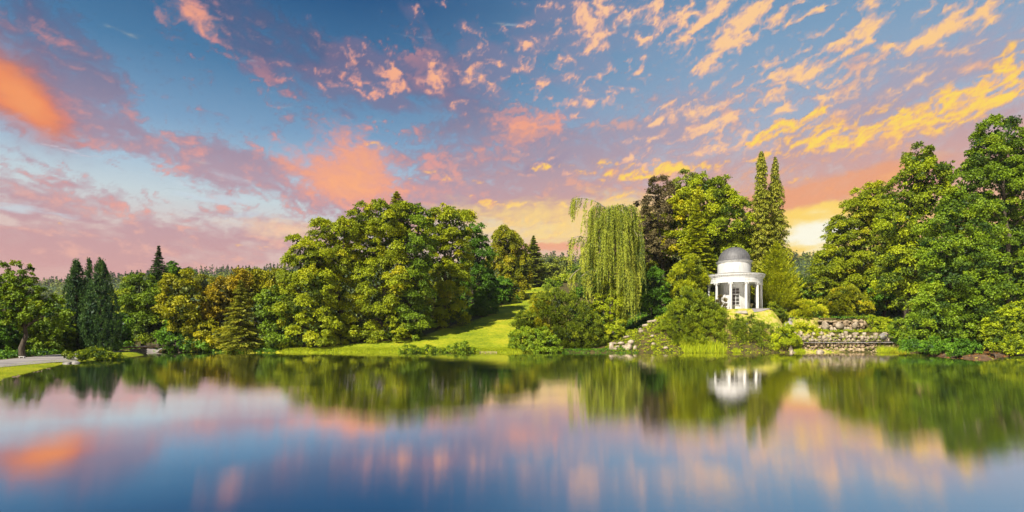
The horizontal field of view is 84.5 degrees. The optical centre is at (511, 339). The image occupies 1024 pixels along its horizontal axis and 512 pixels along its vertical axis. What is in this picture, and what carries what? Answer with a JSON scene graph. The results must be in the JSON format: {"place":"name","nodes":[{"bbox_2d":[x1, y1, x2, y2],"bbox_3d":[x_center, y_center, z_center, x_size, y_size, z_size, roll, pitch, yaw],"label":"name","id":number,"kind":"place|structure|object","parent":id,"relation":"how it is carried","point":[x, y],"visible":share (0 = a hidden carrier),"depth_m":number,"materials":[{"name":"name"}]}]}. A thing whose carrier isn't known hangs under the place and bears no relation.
{"place":"outdoors","nodes":[
{"label":"outdoors","id":0,"kind":"place"},
{"bbox_2d":[0,351,128,366],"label":"path","id":1,"kind":"structure","parent":0,"point":[29,360],"depth_m":53.54,"materials":[{"name":"gravel"}]},
{"bbox_2d":[31,260,867,337],"bbox_3d":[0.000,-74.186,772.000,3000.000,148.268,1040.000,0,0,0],"label":"hills","id":2,"kind":"structure","parent":0,"point":[797,269],"depth_m":644.87,"materials":[{"name":"plant"}]},
{"bbox_2d":[0,243,966,334],"bbox_3d":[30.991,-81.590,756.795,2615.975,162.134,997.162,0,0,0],"label":"forest","id":3,"kind":"object","parent":2,"relation":"on","point":[228,272],"visible":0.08,"depth_m":695.83,"materials":[{"name":"plant"}]},
{"bbox_2d":[0,282,1011,380],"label":"ground","id":4,"kind":"structure","parent":0,"point":[430,335],"depth_m":94.61,"materials":[{"name":"green plant"}]},
{"bbox_2d":[0,312,29,351],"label":"young tree","id":5,"kind":"object","parent":4,"relation":"on","point":[4,339],"visible":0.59,"depth_m":67.76,"materials":[{"name":"green plant"}]},
{"bbox_2d":[0,295,63,346],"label":"understorey tree","id":6,"kind":"object","parent":4,"relation":"on","point":[16,338],"visible":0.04,"depth_m":81.46,"materials":[{"name":"green plant"}]},
{"bbox_2d":[0,260,75,357],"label":"oak tree","id":7,"kind":"object","parent":4,"relation":"on","point":[32,305],"visible":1,"depth_m":60.46,"materials":[{"name":"green plant"}]},
{"bbox_2d":[18,317,64,353],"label":"young tree","id":8,"kind":"object","parent":4,"relation":"on","point":[37,338],"visible":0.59,"depth_m":69.18,"materials":[{"name":"green plant"}]},
{"bbox_2d":[0,358,92,378],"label":"bank grass","id":9,"kind":"structure","parent":4,"relation":"on","point":[23,365],"depth_m":41.61,"materials":[{"name":"green plant"}]},
{"bbox_2d":[32,308,77,350],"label":"young tree","id":10,"kind":"object","parent":4,"relation":"on","point":[64,343],"visible":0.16,"depth_m":73.67,"materials":[{"name":"green plant"}]},
{"bbox_2d":[0,345,138,358],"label":"undergrowth","id":11,"kind":"object","parent":4,"relation":"on","point":[11,354],"visible":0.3,"depth_m":65.93,"materials":[{"name":"green plant"}]},
{"bbox_2d":[58,258,93,350],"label":"cypress tree","id":12,"kind":"object","parent":4,"relation":"on","point":[77,291],"visible":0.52,"depth_m":76.33,"materials":[{"name":"green plant"}]},
{"bbox_2d":[78,257,98,330],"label":"conifer tree","id":13,"kind":"object","parent":4,"relation":"on","point":[88,272],"visible":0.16,"depth_m":85.83,"materials":[{"name":"green plant"}]},
{"bbox_2d":[61,347,123,360],"bbox_3d":[-42.105,1.558,56.799,3.082,1.710,5.400,0,0,31],"label":"bush","id":14,"kind":"object","parent":4,"relation":"on","point":[102,354],"visible":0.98,"depth_m":56.10,"materials":[{"name":"green plant"}]},
{"bbox_2d":[76,257,122,351],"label":"cypress tree","id":15,"kind":"object","parent":4,"relation":"on","point":[102,335],"visible":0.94,"depth_m":75.23,"materials":[{"name":"green plant"}]},
{"bbox_2d":[109,312,134,349],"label":"understorey tree","id":16,"kind":"object","parent":4,"relation":"on","point":[127,332],"visible":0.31,"depth_m":85.48,"materials":[{"name":"green plant"}]},
{"bbox_2d":[122,346,154,353],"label":"stone bridge","id":17,"kind":"structure","parent":4,"relation":"on","point":[142,350],"depth_m":84.19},
{"bbox_2d":[116,272,173,345],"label":"broadleaf tree","id":18,"kind":"object","parent":4,"relation":"on","point":[138,305],"visible":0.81,"depth_m":95.07,"materials":[{"name":"green plant"}]},
{"bbox_2d":[141,245,173,346],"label":"fir tree","id":19,"kind":"object","parent":4,"relation":"on","point":[158,267],"visible":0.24,"depth_m":107.62,"materials":[{"name":"green plant"}]},
{"bbox_2d":[150,267,208,352],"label":"yellowing tree","id":20,"kind":"object","parent":4,"relation":"on","point":[170,306],"visible":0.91,"depth_m":92.51,"materials":[{"name":"green plant"}]},
{"bbox_2d":[164,260,197,345],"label":"broadleaf tree","id":21,"kind":"object","parent":4,"relation":"on","point":[171,266],"visible":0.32,"depth_m":115.00,"materials":[{"name":"green plant"}]},
{"bbox_2d":[152,318,214,352],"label":"understorey tree","id":22,"kind":"object","parent":4,"relation":"on","point":[166,338],"visible":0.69,"depth_m":91.77,"materials":[{"name":"green plant"}]},
{"bbox_2d":[179,318,232,352],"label":"yellowing tree","id":23,"kind":"object","parent":4,"relation":"on","point":[208,331],"visible":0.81,"depth_m":91.80,"materials":[{"name":"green plant"}]},
{"bbox_2d":[193,272,220,302],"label":"round tree","id":24,"kind":"object","parent":4,"relation":"on","point":[200,279],"visible":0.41,"depth_m":173.09,"materials":[{"name":"green plant"}]},
{"bbox_2d":[166,346,279,352],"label":"inlet plants","id":25,"kind":"object","parent":4,"relation":"on","point":[258,350],"visible":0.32,"depth_m":91.15,"materials":[{"name":"green plant"}]},
{"bbox_2d":[198,265,255,327],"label":"autumn tree","id":26,"kind":"object","parent":4,"relation":"on","point":[216,303],"visible":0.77,"depth_m":95.39,"materials":[{"name":"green plant"}]},
{"bbox_2d":[213,280,263,352],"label":"cedar tree","id":27,"kind":"object","parent":4,"relation":"on","point":[240,321],"visible":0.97,"depth_m":90.78,"materials":[{"name":"green plant"}]},
{"bbox_2d":[234,266,291,336],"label":"yellowing tree","id":28,"kind":"object","parent":4,"relation":"on","point":[265,279],"visible":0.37,"depth_m":100.97,"materials":[{"name":"green plant"}]},
{"bbox_2d":[243,284,301,348],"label":"broadleaf tree","id":29,"kind":"object","parent":4,"relation":"on","point":[267,327],"visible":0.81,"depth_m":91.86,"materials":[{"name":"green plant"}]},
{"bbox_2d":[268,233,345,348],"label":"beech tree","id":30,"kind":"object","parent":4,"relation":"on","point":[304,279],"visible":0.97,"depth_m":92.44,"materials":[{"name":"green plant"}]},
{"bbox_2d":[136,295,491,351],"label":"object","id":31,"kind":"object","parent":4,"relation":"on","point":[326,344],"visible":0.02,"depth_m":99.07,"materials":[{"name":"green plant"}]},
{"bbox_2d":[303,215,371,345],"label":"beech tree","id":32,"kind":"object","parent":4,"relation":"on","point":[339,227],"visible":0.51,"depth_m":97.33,"materials":[{"name":"green plant"}]},
{"bbox_2d":[335,198,429,342],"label":"beech tree","id":33,"kind":"object","parent":4,"relation":"on","point":[384,254],"visible":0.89,"depth_m":97.79,"materials":[{"name":"green plant"}]},
{"bbox_2d":[385,191,408,295],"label":"conifer tree","id":34,"kind":"object","parent":4,"relation":"on","point":[396,194],"visible":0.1,"depth_m":113.65,"materials":[{"name":"green plant"}]},
{"bbox_2d":[397,344,417,352],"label":"water bush","id":35,"kind":"object","parent":4,"relation":"on","point":[402,349],"visible":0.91,"depth_m":88.08,"materials":[{"name":"green plant"}]},
{"bbox_2d":[280,346,540,352],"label":"shore grass","id":36,"kind":"structure","parent":4,"relation":"on","point":[363,349],"depth_m":90.33,"materials":[{"name":"green plant"}]},
{"bbox_2d":[383,203,439,340],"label":"beech tree","id":37,"kind":"object","parent":4,"relation":"on","point":[422,262],"visible":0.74,"depth_m":99.11,"materials":[{"name":"green plant"}]},
{"bbox_2d":[419,344,434,352],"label":"water bush","id":38,"kind":"object","parent":4,"relation":"on","point":[429,350],"visible":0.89,"depth_m":88.07,"materials":[{"name":"green plant"}]},
{"bbox_2d":[414,202,477,328],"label":"beech tree","id":39,"kind":"object","parent":4,"relation":"on","point":[443,310],"visible":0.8,"depth_m":111.09,"materials":[{"name":"green plant"}]},
{"bbox_2d":[452,340,474,353],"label":"water bush","id":40,"kind":"object","parent":4,"relation":"on","point":[463,347],"visible":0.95,"depth_m":88.12,"materials":[{"name":"green plant"}]},
{"bbox_2d":[337,301,595,348],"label":"meadow grass","id":41,"kind":"structure","parent":4,"relation":"on","point":[504,309],"depth_m":107.42,"materials":[{"name":"green plant"}]},
{"bbox_2d":[451,222,502,315],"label":"dark tree","id":42,"kind":"object","parent":4,"relation":"on","point":[483,295],"visible":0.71,"depth_m":126.95,"materials":[{"name":"green plant"}]},
{"bbox_2d":[489,276,519,303],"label":"dark bush","id":43,"kind":"object","parent":4,"relation":"on","point":[506,290],"visible":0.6,"depth_m":145.18,"materials":[{"name":"green plant"}]},
{"bbox_2d":[485,223,533,300],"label":"weeping beech","id":44,"kind":"object","parent":4,"relation":"on","point":[512,260],"visible":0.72,"depth_m":153.45,"materials":[{"name":"green plant"}]},
{"bbox_2d":[509,309,541,335],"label":"yew bush","id":45,"kind":"object","parent":4,"relation":"on","point":[519,323],"visible":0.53,"depth_m":93.41,"materials":[{"name":"green plant"}]},
{"bbox_2d":[507,325,562,352],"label":"laurel bush","id":46,"kind":"object","parent":4,"relation":"on","point":[542,337],"visible":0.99,"depth_m":89.30,"materials":[{"name":"green plant"}]},
{"bbox_2d":[526,235,547,286],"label":"conifer tree","id":47,"kind":"object","parent":4,"relation":"on","point":[534,253],"visible":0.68,"depth_m":188.60,"materials":[{"name":"green plant"}]},
{"bbox_2d":[525,290,555,334],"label":"bronze bush","id":48,"kind":"object","parent":4,"relation":"on","point":[533,309],"visible":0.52,"depth_m":94.17,"materials":[{"name":"green plant"}]},
{"bbox_2d":[535,277,562,288],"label":"valley tree","id":49,"kind":"object","parent":4,"relation":"on","point":[548,281],"visible":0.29,"depth_m":187.79,"materials":[{"name":"green plant"}]},
{"bbox_2d":[540,256,569,280],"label":"valley tree","id":50,"kind":"object","parent":4,"relation":"on","point":[554,268],"visible":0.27,"depth_m":210.23,"materials":[{"name":"green plant"}]},
{"bbox_2d":[552,273,575,282],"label":"valley tree","id":51,"kind":"object","parent":4,"relation":"on","point":[564,278],"visible":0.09,"depth_m":202.54,"materials":[{"name":"green plant"}]},
{"bbox_2d":[557,256,574,271],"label":"valley tree","id":52,"kind":"object","parent":4,"relation":"on","point":[563,263],"visible":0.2,"depth_m":247.49,"materials":[{"name":"green plant"}]},
{"bbox_2d":[533,284,613,348],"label":"yew bush","id":53,"kind":"object","parent":4,"relation":"on","point":[579,331],"visible":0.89,"depth_m":93.09,"materials":[{"name":"green plant"}]},
{"bbox_2d":[566,263,586,281],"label":"valley tree","id":54,"kind":"object","parent":4,"relation":"on","point":[573,267],"visible":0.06,"depth_m":218.35,"materials":[{"name":"green plant"}]},
{"bbox_2d":[527,344,637,352],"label":"shade plants","id":55,"kind":"object","parent":4,"relation":"on","point":[589,349],"visible":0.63,"depth_m":89.69,"materials":[{"name":"green plant"}]},
{"bbox_2d":[571,256,637,314],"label":"slope tree","id":56,"kind":"object","parent":4,"relation":"on","point":[581,294],"visible":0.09,"depth_m":126.45,"materials":[{"name":"green plant"}]},
{"bbox_2d":[567,196,646,337],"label":"weeping tree","id":57,"kind":"object","parent":4,"relation":"on","point":[620,244],"visible":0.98,"depth_m":94.74,"materials":[{"name":"green plant"}]},
{"bbox_2d":[587,278,629,338],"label":"golden bush","id":58,"kind":"object","parent":4,"relation":"on","point":[612,326],"visible":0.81,"depth_m":95.40,"materials":[{"name":"green plant"}]},
{"bbox_2d":[604,265,672,316],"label":"rhododendron bush","id":59,"kind":"object","parent":4,"relation":"on","point":[657,297],"visible":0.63,"depth_m":100.04,"materials":[{"name":"green plant"}]},
{"bbox_2d":[633,174,681,305],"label":"copper beech","id":60,"kind":"object","parent":4,"relation":"on","point":[652,242],"visible":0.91,"depth_m":111.51,"materials":[{"name":"brown plant"}]},
{"bbox_2d":[632,199,682,314],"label":"dark tree","id":61,"kind":"object","parent":4,"relation":"on","point":[668,264],"visible":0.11,"depth_m":119.90,"materials":[{"name":"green plant"}]},
{"bbox_2d":[658,186,710,259],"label":"broadleaf tree","id":62,"kind":"object","parent":4,"relation":"on","point":[683,209],"visible":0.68,"depth_m":109.61,"materials":[{"name":"green plant"}]},
{"bbox_2d":[669,169,702,219],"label":"pale tree","id":63,"kind":"object","parent":4,"relation":"on","point":[677,179],"visible":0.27,"depth_m":122.58,"materials":[{"name":"green plant"}]},
{"bbox_2d":[661,253,714,307],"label":"thuja tree","id":64,"kind":"object","parent":4,"relation":"on","point":[695,274],"visible":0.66,"depth_m":99.91,"materials":[{"name":"green plant"}]},
{"bbox_2d":[651,285,729,347],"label":"yew bush","id":65,"kind":"object","parent":4,"relation":"on","point":[697,301],"visible":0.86,"depth_m":91.58,"materials":[{"name":"green plant"}]},
{"bbox_2d":[675,200,716,286],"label":"larch tree","id":66,"kind":"object","parent":4,"relation":"on","point":[696,244],"visible":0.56,"depth_m":105.38,"materials":[{"name":"green plant"}]},
{"bbox_2d":[605,308,793,352],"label":"ground cover","id":67,"kind":"object","parent":4,"relation":"on","point":[649,341],"visible":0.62,"depth_m":91.90,"materials":[{"name":"green plant"}]},
{"bbox_2d":[680,337,729,352],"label":"reeds","id":68,"kind":"object","parent":4,"relation":"on","point":[710,347],"visible":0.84,"depth_m":89.25,"materials":[{"name":"green plant"}]},
{"bbox_2d":[715,294,727,308],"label":"twiggy bush","id":69,"kind":"object","parent":4,"relation":"on","point":[724,300],"visible":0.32,"depth_m":94.98,"materials":[{"name":"white plant"}]},
{"bbox_2d":[687,170,757,296],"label":"broadleaf tree","id":70,"kind":"object","parent":4,"relation":"on","point":[723,199],"visible":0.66,"depth_m":111.52,"materials":[{"name":"green plant"}]},
{"bbox_2d":[704,247,765,312],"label":"temple","id":71,"kind":"structure","parent":4,"relation":"on","point":[734,279],"depth_m":97.44,"materials":[{"name":"white plaster"},{"name":"grey metal roof"}]},
{"bbox_2d":[732,288,739,304],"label":"window","id":72,"kind":"structure","parent":71,"relation":"in","point":[735,291],"depth_m":97.40,"materials":[{"name":"white glass"}]},
{"bbox_2d":[572,306,899,339],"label":"ivy cover","id":73,"kind":"object","parent":4,"relation":"on","point":[646,317],"visible":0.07,"depth_m":110.77,"materials":[{"name":"green plant"}]},
{"bbox_2d":[711,313,774,348],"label":"yew bush","id":74,"kind":"object","parent":4,"relation":"on","point":[755,328],"visible":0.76,"depth_m":91.39,"materials":[{"name":"green plant"}]},
{"bbox_2d":[747,151,775,293],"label":"spruce tree","id":75,"kind":"object","parent":4,"relation":"on","point":[760,203],"visible":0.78,"depth_m":111.31,"materials":[{"name":"green plant"}]},
{"bbox_2d":[759,301,781,311],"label":"box bush","id":76,"kind":"object","parent":4,"relation":"on","point":[771,305],"visible":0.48,"depth_m":99.50,"materials":[{"name":"green plant"}]},
{"bbox_2d":[750,241,805,311],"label":"thuja tree","id":77,"kind":"object","parent":4,"relation":"on","point":[778,282],"visible":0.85,"depth_m":101.17,"materials":[{"name":"green plant"}]},
{"bbox_2d":[765,157,795,288],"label":"spruce tree","id":78,"kind":"object","parent":4,"relation":"on","point":[775,188],"visible":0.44,"depth_m":114.17,"materials":[{"name":"green plant"}]},
{"bbox_2d":[773,307,788,318],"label":"box bush","id":79,"kind":"object","parent":4,"relation":"on","point":[779,314],"visible":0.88,"depth_m":98.12,"materials":[{"name":"green plant"}]},
{"bbox_2d":[770,323,802,350],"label":"golden bush","id":80,"kind":"object","parent":4,"relation":"on","point":[788,329],"visible":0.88,"depth_m":91.23,"materials":[{"name":"green plant"}]},
{"bbox_2d":[787,275,817,311],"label":"slope tree","id":81,"kind":"object","parent":4,"relation":"on","point":[806,295],"visible":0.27,"depth_m":131.68,"materials":[{"name":"green plant"}]},
{"bbox_2d":[790,320,821,336],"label":"golden bush","id":82,"kind":"object","parent":4,"relation":"on","point":[801,326],"visible":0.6,"depth_m":94.55,"materials":[{"name":"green plant"}]},
{"bbox_2d":[787,298,829,317],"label":"golden bush","id":83,"kind":"object","parent":4,"relation":"on","point":[808,309],"visible":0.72,"depth_m":99.19,"materials":[{"name":"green plant"}]},
{"bbox_2d":[780,315,893,345],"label":"cascade plants","id":84,"kind":"object","parent":4,"relation":"on","point":[848,330],"visible":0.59,"depth_m":95.12,"materials":[{"name":"green plant"}]},
{"bbox_2d":[794,319,899,352],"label":"rock cascade","id":85,"kind":"object","parent":4,"relation":"on","point":[847,324],"visible":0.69,"depth_m":93.66,"materials":[{"name":"stone"}]},
{"bbox_2d":[796,334,896,351],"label":"wall plants","id":86,"kind":"object","parent":85,"relation":"on","point":[850,340],"depth_m":92.80,"materials":[{"name":"green plant"}]},
{"bbox_2d":[822,284,871,316],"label":"bronze bush","id":87,"kind":"object","parent":4,"relation":"on","point":[846,300],"visible":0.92,"depth_m":103.24,"materials":[{"name":"green plant"}]},
{"bbox_2d":[803,180,908,315],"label":"beech tree","id":88,"kind":"object","parent":4,"relation":"on","point":[843,270],"visible":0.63,"depth_m":114.92,"materials":[{"name":"green plant"}]},
{"bbox_2d":[851,300,876,314],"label":"golden bush","id":89,"kind":"object","parent":4,"relation":"on","point":[868,308],"visible":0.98,"depth_m":102.20,"materials":[{"name":"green plant"}]},
{"bbox_2d":[861,314,897,329],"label":"golden bush","id":90,"kind":"object","parent":4,"relation":"on","point":[882,321],"visible":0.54,"depth_m":97.68,"materials":[{"name":"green plant"}]},
{"bbox_2d":[874,344,898,352],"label":"grass tuft","id":91,"kind":"object","parent":4,"relation":"on","point":[881,349],"visible":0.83,"depth_m":90.14,"materials":[{"name":"green plant"}]},
{"bbox_2d":[856,264,928,316],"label":"dark tree","id":92,"kind":"object","parent":4,"relation":"on","point":[877,300],"visible":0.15,"depth_m":114.13,"materials":[{"name":"green plant"}]},
{"bbox_2d":[886,313,921,349],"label":"dark bush","id":93,"kind":"object","parent":4,"relation":"on","point":[895,322],"visible":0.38,"depth_m":91.51,"materials":[{"name":"green plant"}]},
{"bbox_2d":[867,141,955,318],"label":"maple tree","id":94,"kind":"object","parent":4,"relation":"on","point":[918,196],"visible":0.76,"depth_m":99.38,"materials":[{"name":"green plant"}]},
{"bbox_2d":[884,269,968,316],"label":"slope tree","id":95,"kind":"object","parent":4,"relation":"on","point":[894,312],"visible":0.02,"depth_m":120.17,"materials":[{"name":"green plant"}]},
{"bbox_2d":[854,314,1019,352],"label":"bank shrubs","id":96,"kind":"object","parent":4,"relation":"on","point":[917,348],"visible":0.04,"depth_m":95.13,"materials":[{"name":"green plant"}]},
{"bbox_2d":[897,334,980,355],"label":"dark bush","id":97,"kind":"object","parent":4,"relation":"on","point":[914,344],"visible":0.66,"depth_m":72.24,"materials":[{"name":"green plant"}]},
{"bbox_2d":[898,186,1019,353],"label":"hornbeam tree","id":98,"kind":"object","parent":4,"relation":"on","point":[955,286],"visible":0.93,"depth_m":76.48,"materials":[{"name":"green plant"}]},
{"bbox_2d":[944,340,983,357],"bbox_3d":[52.141,1.106,64.975,3.819,2.158,2.614,0,0,0],"label":"dark bush","id":99,"kind":"object","parent":4,"relation":"on","point":[966,348],"visible":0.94,"depth_m":64.64,"materials":[{"name":"green plant"}]},
{"bbox_2d":[930,352,1023,359],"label":"bare earth","id":100,"kind":"structure","parent":4,"relation":"on","point":[984,356],"depth_m":66.77,"materials":[{"name":"soil"}]},
{"bbox_2d":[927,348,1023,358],"bbox_3d":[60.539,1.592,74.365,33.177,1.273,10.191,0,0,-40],"label":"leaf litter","id":101,"kind":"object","parent":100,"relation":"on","point":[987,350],"visible":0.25,"depth_m":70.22,"materials":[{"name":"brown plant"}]},
{"bbox_2d":[932,113,1023,306],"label":"alder tree","id":102,"kind":"object","parent":4,"relation":"on","point":[1006,173],"visible":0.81,"depth_m":86.51,"materials":[{"name":"green plant"}]},
{"bbox_2d":[962,234,1022,314],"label":"slope tree","id":103,"kind":"object","parent":4,"relation":"on","point":[1000,304],"visible":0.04,"depth_m":109.30,"materials":[{"name":"green plant"}]},
{"bbox_2d":[974,299,1023,354],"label":"golden bush","id":104,"kind":"object","parent":4,"relation":"on","point":[1006,326],"visible":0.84,"depth_m":72.46,"materials":[{"name":"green plant"}]},
{"bbox_2d":[983,337,1023,357],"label":"golden bush","id":105,"kind":"object","parent":4,"relation":"on","point":[996,344],"visible":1,"depth_m":66.67,"materials":[{"name":"green plant"}]},
{"bbox_2d":[0,352,1023,511],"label":"lake water","id":106,"kind":"structure","parent":0,"point":[530,432],"depth_m":12.64,"materials":[{"name":"liquid"}]},
{"bbox_2d":[0,0,1023,274],"bbox_3d":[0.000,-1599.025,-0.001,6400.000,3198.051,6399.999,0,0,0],"label":"sky","id":107,"kind":"structure","parent":0,"point":[58,86],"depth_m":2725.45,"materials":[{"name":"blue"}]},
{"bbox_2d":[751,308,794,325],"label":"temple path","id":108,"kind":"structure","parent":0,"point":[763,309],"depth_m":95.33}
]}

